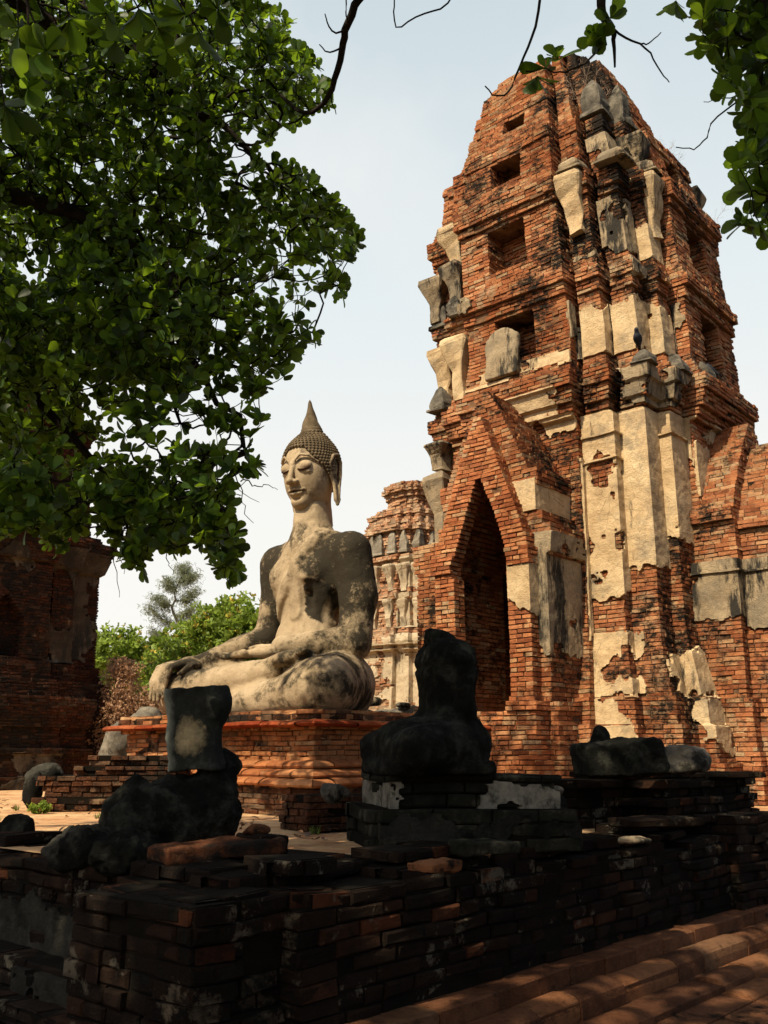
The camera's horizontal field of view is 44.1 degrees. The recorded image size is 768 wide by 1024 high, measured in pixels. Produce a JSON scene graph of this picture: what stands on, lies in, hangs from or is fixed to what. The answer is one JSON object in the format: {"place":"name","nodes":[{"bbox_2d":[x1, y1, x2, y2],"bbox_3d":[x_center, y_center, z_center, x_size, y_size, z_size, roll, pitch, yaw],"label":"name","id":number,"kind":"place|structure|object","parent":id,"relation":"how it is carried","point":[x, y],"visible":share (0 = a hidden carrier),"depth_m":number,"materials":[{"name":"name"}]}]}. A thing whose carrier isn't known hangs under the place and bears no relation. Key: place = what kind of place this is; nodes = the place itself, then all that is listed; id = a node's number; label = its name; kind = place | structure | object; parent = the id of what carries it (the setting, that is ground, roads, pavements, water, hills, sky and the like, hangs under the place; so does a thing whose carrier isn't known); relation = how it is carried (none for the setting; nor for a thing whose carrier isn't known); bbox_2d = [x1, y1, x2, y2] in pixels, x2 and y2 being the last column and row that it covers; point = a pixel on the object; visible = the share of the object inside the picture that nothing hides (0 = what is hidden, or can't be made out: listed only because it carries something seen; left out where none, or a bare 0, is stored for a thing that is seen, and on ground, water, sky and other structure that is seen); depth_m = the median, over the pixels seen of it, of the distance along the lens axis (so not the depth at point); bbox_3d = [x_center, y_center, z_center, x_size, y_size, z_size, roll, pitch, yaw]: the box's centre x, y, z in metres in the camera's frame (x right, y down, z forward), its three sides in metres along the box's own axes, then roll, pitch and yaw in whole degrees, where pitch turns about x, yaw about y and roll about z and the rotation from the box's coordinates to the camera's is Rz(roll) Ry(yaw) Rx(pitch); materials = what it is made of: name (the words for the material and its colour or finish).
{"place":"outdoors","nodes":[
{"label":"outdoors","id":0,"kind":"place"},
{"bbox_2d":[98,748,242,842],"bbox_3d":[-1.564,2.156,7.035,1.025,0.807,0.741,2,-14,-8],"label":"broken statue lap","id":1,"kind":"object","parent":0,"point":[197,805],"visible":0.71,"depth_m":6.78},
{"bbox_2d":[164,685,231,771],"bbox_3d":[-1.383,1.617,7.102,0.552,0.641,0.286,-8,-13,16],"label":"broken torso","id":2,"kind":"object","parent":1,"relation":"on","point":[197,717],"visible":1,"depth_m":7.00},
{"bbox_2d":[0,790,767,854],"bbox_3d":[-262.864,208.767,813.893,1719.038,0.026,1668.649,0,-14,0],"label":"paved terrace","id":3,"kind":"structure","parent":0,"point":[57,820],"depth_m":9.81,"materials":[{"name":"stone"}]},
{"bbox_2d":[0,813,34,831],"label":"rock","id":4,"kind":"object","parent":3,"relation":"on","point":[19,822],"visible":0.57,"depth_m":7.92,"materials":[{"name":"stone"}]},
{"bbox_2d":[22,770,42,808],"bbox_3d":[-4.680,3.703,12.652,0.263,0.500,0.259,4,-15,-17],"label":"rock","id":5,"kind":"object","parent":3,"relation":"on","point":[31,789],"visible":0.74,"depth_m":12.56,"materials":[{"name":"grey stone"}]},
{"bbox_2d":[25,763,63,778],"bbox_3d":[-4.614,3.563,12.897,0.502,0.306,0.334,4,-15,-17],"label":"rock","id":6,"kind":"object","parent":5,"relation":"on","point":[49,769],"visible":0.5,"depth_m":12.83,"materials":[{"name":"grey stone"}]},
{"bbox_2d":[26,799,52,813],"bbox_3d":[-4.270,3.670,11.765,0.300,0.200,0.215,0,-14,0],"label":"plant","id":7,"kind":"object","parent":3,"relation":"on","point":[44,807],"visible":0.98,"depth_m":11.75,"materials":[{"name":"green plant"}]},
{"bbox_2d":[0,304,123,790],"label":"ruined shrine","id":8,"kind":"object","parent":3,"relation":"on","point":[50,679],"visible":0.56,"depth_m":21.05,"materials":[{"name":"brick"}]},
{"bbox_2d":[31,755,192,810],"bbox_3d":[-3.442,3.606,12.658,2.229,0.702,1.018,1,-14,-5],"label":"brick pile","id":9,"kind":"object","parent":3,"relation":"on","point":[99,781],"visible":0.53,"depth_m":12.22,"materials":[{"name":"brown brick"}]},
{"bbox_2d":[86,656,166,754],"bbox_3d":[-5.763,4.936,22.256,3.346,3.127,2.236,0,-14,0],"label":"dry shrub","id":10,"kind":"object","parent":3,"relation":"on","point":[123,672],"visible":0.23,"depth_m":22.16,"materials":[{"name":"brown plant"}]},
{"bbox_2d":[98,706,161,754],"bbox_3d":[-3.984,3.839,15.135,1.276,1.445,0.556,1,-14,-6],"label":"stone fragment","id":11,"kind":"object","parent":3,"relation":"on","point":[114,743],"visible":0.23,"depth_m":14.93,"materials":[{"name":"grey stone"}]},
{"bbox_2d":[94,616,189,703],"bbox_3d":[-7.395,6.399,33.186,7.143,5.686,4.777,0,-14,0],"label":"flowering tree","id":12,"kind":"object","parent":3,"relation":"on","point":[129,644],"visible":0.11,"depth_m":33.15,"materials":[{"name":"green plant"}]},
{"bbox_2d":[0,804,320,834],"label":"grass","id":13,"kind":"structure","parent":3,"relation":"on","point":[16,808],"depth_m":8.60,"materials":[{"name":"green plant"}]},
{"bbox_2d":[0,797,337,839],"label":"leaf litter","id":14,"kind":"object","parent":3,"relation":"on","point":[294,834],"visible":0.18,"depth_m":9.12,"materials":[{"name":"brown plant"}]},
{"bbox_2d":[138,558,206,642],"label":"wispy tree","id":15,"kind":"object","parent":3,"relation":"on","point":[186,575],"visible":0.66,"depth_m":52.35,"materials":[{"name":"green plant"}]},
{"bbox_2d":[137,590,260,711],"bbox_3d":[-4.820,5.403,30.150,6.442,6.096,5.179,0,-14,0],"label":"flowering tree","id":16,"kind":"object","parent":3,"relation":"on","point":[210,626],"visible":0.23,"depth_m":30.17,"materials":[{"name":"green plant"}]},
{"bbox_2d":[102,709,491,815],"bbox_3d":[-1.374,3.605,13.784,4.884,1.260,3.789,-12,-19,40],"label":"brick pedestal","id":17,"kind":"object","parent":3,"relation":"on","point":[279,753],"visible":0.43,"depth_m":11.79,"materials":[{"name":"brown brick"}]},
{"bbox_2d":[149,400,378,713],"bbox_3d":[-1.403,0.555,13.960,3.633,4.898,2.365,-12,-19,40],"label":"buddha statue","id":18,"kind":"object","parent":17,"relation":"on","point":[307,640],"visible":0.94,"depth_m":13.57,"materials":[{"name":"stone"}]},
{"bbox_2d":[279,793,361,831],"bbox_3d":[-0.521,2.894,9.149,0.811,0.344,0.705,9,-17,-30],"label":"brick stub","id":19,"kind":"object","parent":3,"relation":"on","point":[304,812],"visible":0.59,"depth_m":8.87,"materials":[{"name":"brown brick"}]},
{"bbox_2d":[367,697,414,712],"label":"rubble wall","id":20,"kind":"structure","parent":3,"relation":"on","point":[404,707],"depth_m":16.13,"materials":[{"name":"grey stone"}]},
{"bbox_2d":[345,771,582,851],"bbox_3d":[0.598,2.462,7.833,1.707,0.613,1.299,3,-15,-12],"label":"brick pedestal","id":21,"kind":"object","parent":3,"relation":"on","point":[525,810],"visible":0.91,"depth_m":7.34,"materials":[{"name":"brick"}]},
{"bbox_2d":[360,628,496,777],"bbox_3d":[0.348,1.557,7.812,0.888,1.204,1.392,4,-15,-17],"label":"headless statue","id":22,"kind":"object","parent":21,"relation":"on","point":[442,730],"visible":0.99,"depth_m":7.47,"materials":[{"name":"stone"}]},
{"bbox_2d":[412,53,767,804],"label":"prang tower","id":23,"kind":"structure","parent":3,"relation":"on","point":[594,485],"depth_m":15.35,"materials":[{"name":"brick"}]},
{"bbox_2d":[485,327,520,381],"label":"stone slab","id":24,"kind":"structure","parent":23,"relation":"on","point":[502,348],"depth_m":16.36,"materials":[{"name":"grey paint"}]},
{"bbox_2d":[559,49,619,109],"bbox_3d":[3.806,-8.040,17.625,1.370,1.713,1.088,0,-14,0],"label":"dry plant","id":25,"kind":"object","parent":23,"relation":"on","point":[589,73],"visible":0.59,"depth_m":17.49,"materials":[{"name":"brown plant"}]},
{"bbox_2d":[633,327,641,349],"bbox_3d":[4.048,-2.774,15.139,0.139,0.244,0.406,-5,-15,21],"label":"pigeon","id":26,"kind":"object","parent":23,"relation":"on","point":[637,338],"visible":1,"depth_m":15.04,"materials":[{"name":"grey"}]},
{"bbox_2d":[705,363,718,374],"bbox_3d":[5.551,-2.473,16.236,0.406,0.244,0.139,4,-15,-17],"label":"pigeon","id":27,"kind":"object","parent":23,"relation":"on","point":[714,370],"visible":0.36,"depth_m":16.20,"materials":[{"name":"grey"}]},
{"bbox_2d":[0,0,767,646],"label":"sky","id":28,"kind":"structure","parent":0,"point":[409,99],"materials":[{"name":"white"}]},
{"bbox_2d":[363,480,434,710],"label":"prang tower","id":29,"kind":"structure","parent":0,"point":[399,528],"depth_m":27.51,"materials":[{"name":"beige stone"}]},
{"label":"ground","id":30,"kind":"structure","parent":0,"visible":0},
{"bbox_2d":[0,831,136,1023],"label":"ruined wall","id":31,"kind":"structure","parent":30,"relation":"on","point":[37,899],"depth_m":6.45,"materials":[{"name":"brick"}]},
{"bbox_2d":[40,824,113,873],"bbox_3d":[-2.084,2.297,6.497,0.501,0.312,0.393,6,-16,-22],"label":"rock","id":32,"kind":"object","parent":31,"relation":"on","point":[68,849],"visible":0.7,"depth_m":6.35,"materials":[{"name":"grey stone"}]},
{"bbox_2d":[87,826,162,877],"bbox_3d":[-1.690,2.260,6.314,0.524,0.316,0.480,3,-15,-11],"label":"rock","id":33,"kind":"object","parent":31,"relation":"on","point":[115,853],"visible":0.74,"depth_m":6.16,"materials":[{"name":"stone"}]},
{"bbox_2d":[0,0,365,596],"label":"broadleaf tree","id":34,"kind":"object","parent":30,"relation":"on","point":[161,68],"visible":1,"depth_m":7.14,"materials":[{"name":"green plant"}]},
{"bbox_2d":[56,778,767,1023],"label":"ruined wall","id":35,"kind":"structure","parent":30,"relation":"on","point":[664,926],"depth_m":6.27,"materials":[{"name":"brick"}]},
{"bbox_2d":[147,836,286,865],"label":"brick slab","id":36,"kind":"structure","parent":35,"relation":"on","point":[178,853],"depth_m":6.07,"materials":[{"name":"brown brick"}]},
{"bbox_2d":[236,832,288,853],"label":"brick slab","id":37,"kind":"structure","parent":35,"relation":"on","point":[259,836],"depth_m":6.31,"materials":[{"name":"black brick"}]},
{"bbox_2d":[243,823,270,834],"bbox_3d":[-0.859,2.145,6.419,0.186,0.074,0.159,0,-14,0],"label":"round stone","id":38,"kind":"object","parent":37,"relation":"on","point":[255,828],"visible":0.9,"depth_m":6.36,"materials":[{"name":"stone"}]},
{"bbox_2d":[320,783,349,803],"bbox_3d":[-0.414,2.357,7.951,0.243,0.168,0.206,-4,-15,14],"label":"rock","id":39,"kind":"object","parent":35,"relation":"on","point":[331,793],"visible":1,"depth_m":7.89,"materials":[{"name":"grey stone"}]},
{"bbox_2d":[407,857,461,872],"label":"brick slab","id":40,"kind":"structure","parent":35,"relation":"on","point":[441,864],"depth_m":5.78,"materials":[{"name":"brown brick"}]},
{"bbox_2d":[448,838,520,857],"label":"brick slab","id":41,"kind":"structure","parent":35,"relation":"on","point":[464,848],"depth_m":6.62,"materials":[{"name":"brick"}]},
{"bbox_2d":[554,786,563,794],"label":"rubble","id":42,"kind":"object","parent":35,"relation":"on","point":[559,789],"visible":0.41,"depth_m":8.21,"materials":[{"name":"grey stone"}]},
{"bbox_2d":[560,794,567,807],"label":"rock","id":43,"kind":"object","parent":35,"relation":"on","point":[563,803],"visible":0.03,"depth_m":7.78,"materials":[{"name":"stone"}]},
{"bbox_2d":[618,836,651,843],"bbox_3d":[2.050,2.715,7.860,0.338,0.057,0.276,10,-17,-33],"label":"rubble","id":44,"kind":"object","parent":35,"relation":"on","point":[632,839],"visible":1,"depth_m":7.75,"materials":[{"name":"grey stone"}]},
{"bbox_2d":[608,815,704,828],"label":"brick slab","id":45,"kind":"structure","parent":35,"relation":"on","point":[657,821],"depth_m":8.34,"materials":[{"name":"brick"}]},
{"bbox_2d":[554,771,765,828],"bbox_3d":[2.661,3.051,10.118,3.010,0.564,1.013,8,-16,-27],"label":"brick stack","id":46,"kind":"object","parent":35,"relation":"on","point":[592,802],"visible":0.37,"depth_m":9.42,"materials":[{"name":"brown brick"}]},
{"bbox_2d":[570,725,670,778],"bbox_3d":[2.207,2.260,8.932,0.838,0.502,0.561,1,-14,-6],"label":"stone block","id":47,"kind":"object","parent":46,"relation":"on","point":[601,754],"depth_m":8.70,"materials":[{"name":"grey stone"}]},
{"bbox_2d":[665,744,711,774],"bbox_3d":[2.978,2.442,9.354,0.453,0.294,0.375,-7,-16,24],"label":"rock","id":48,"kind":"object","parent":46,"relation":"on","point":[687,759],"visible":0.87,"depth_m":9.26,"materials":[{"name":"grey stone"}]},
{"bbox_2d":[393,0,767,249],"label":"broadleaf tree","id":49,"kind":"object","parent":30,"relation":"on","point":[724,28],"visible":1,"depth_m":5.27,"materials":[{"name":"green plant"}]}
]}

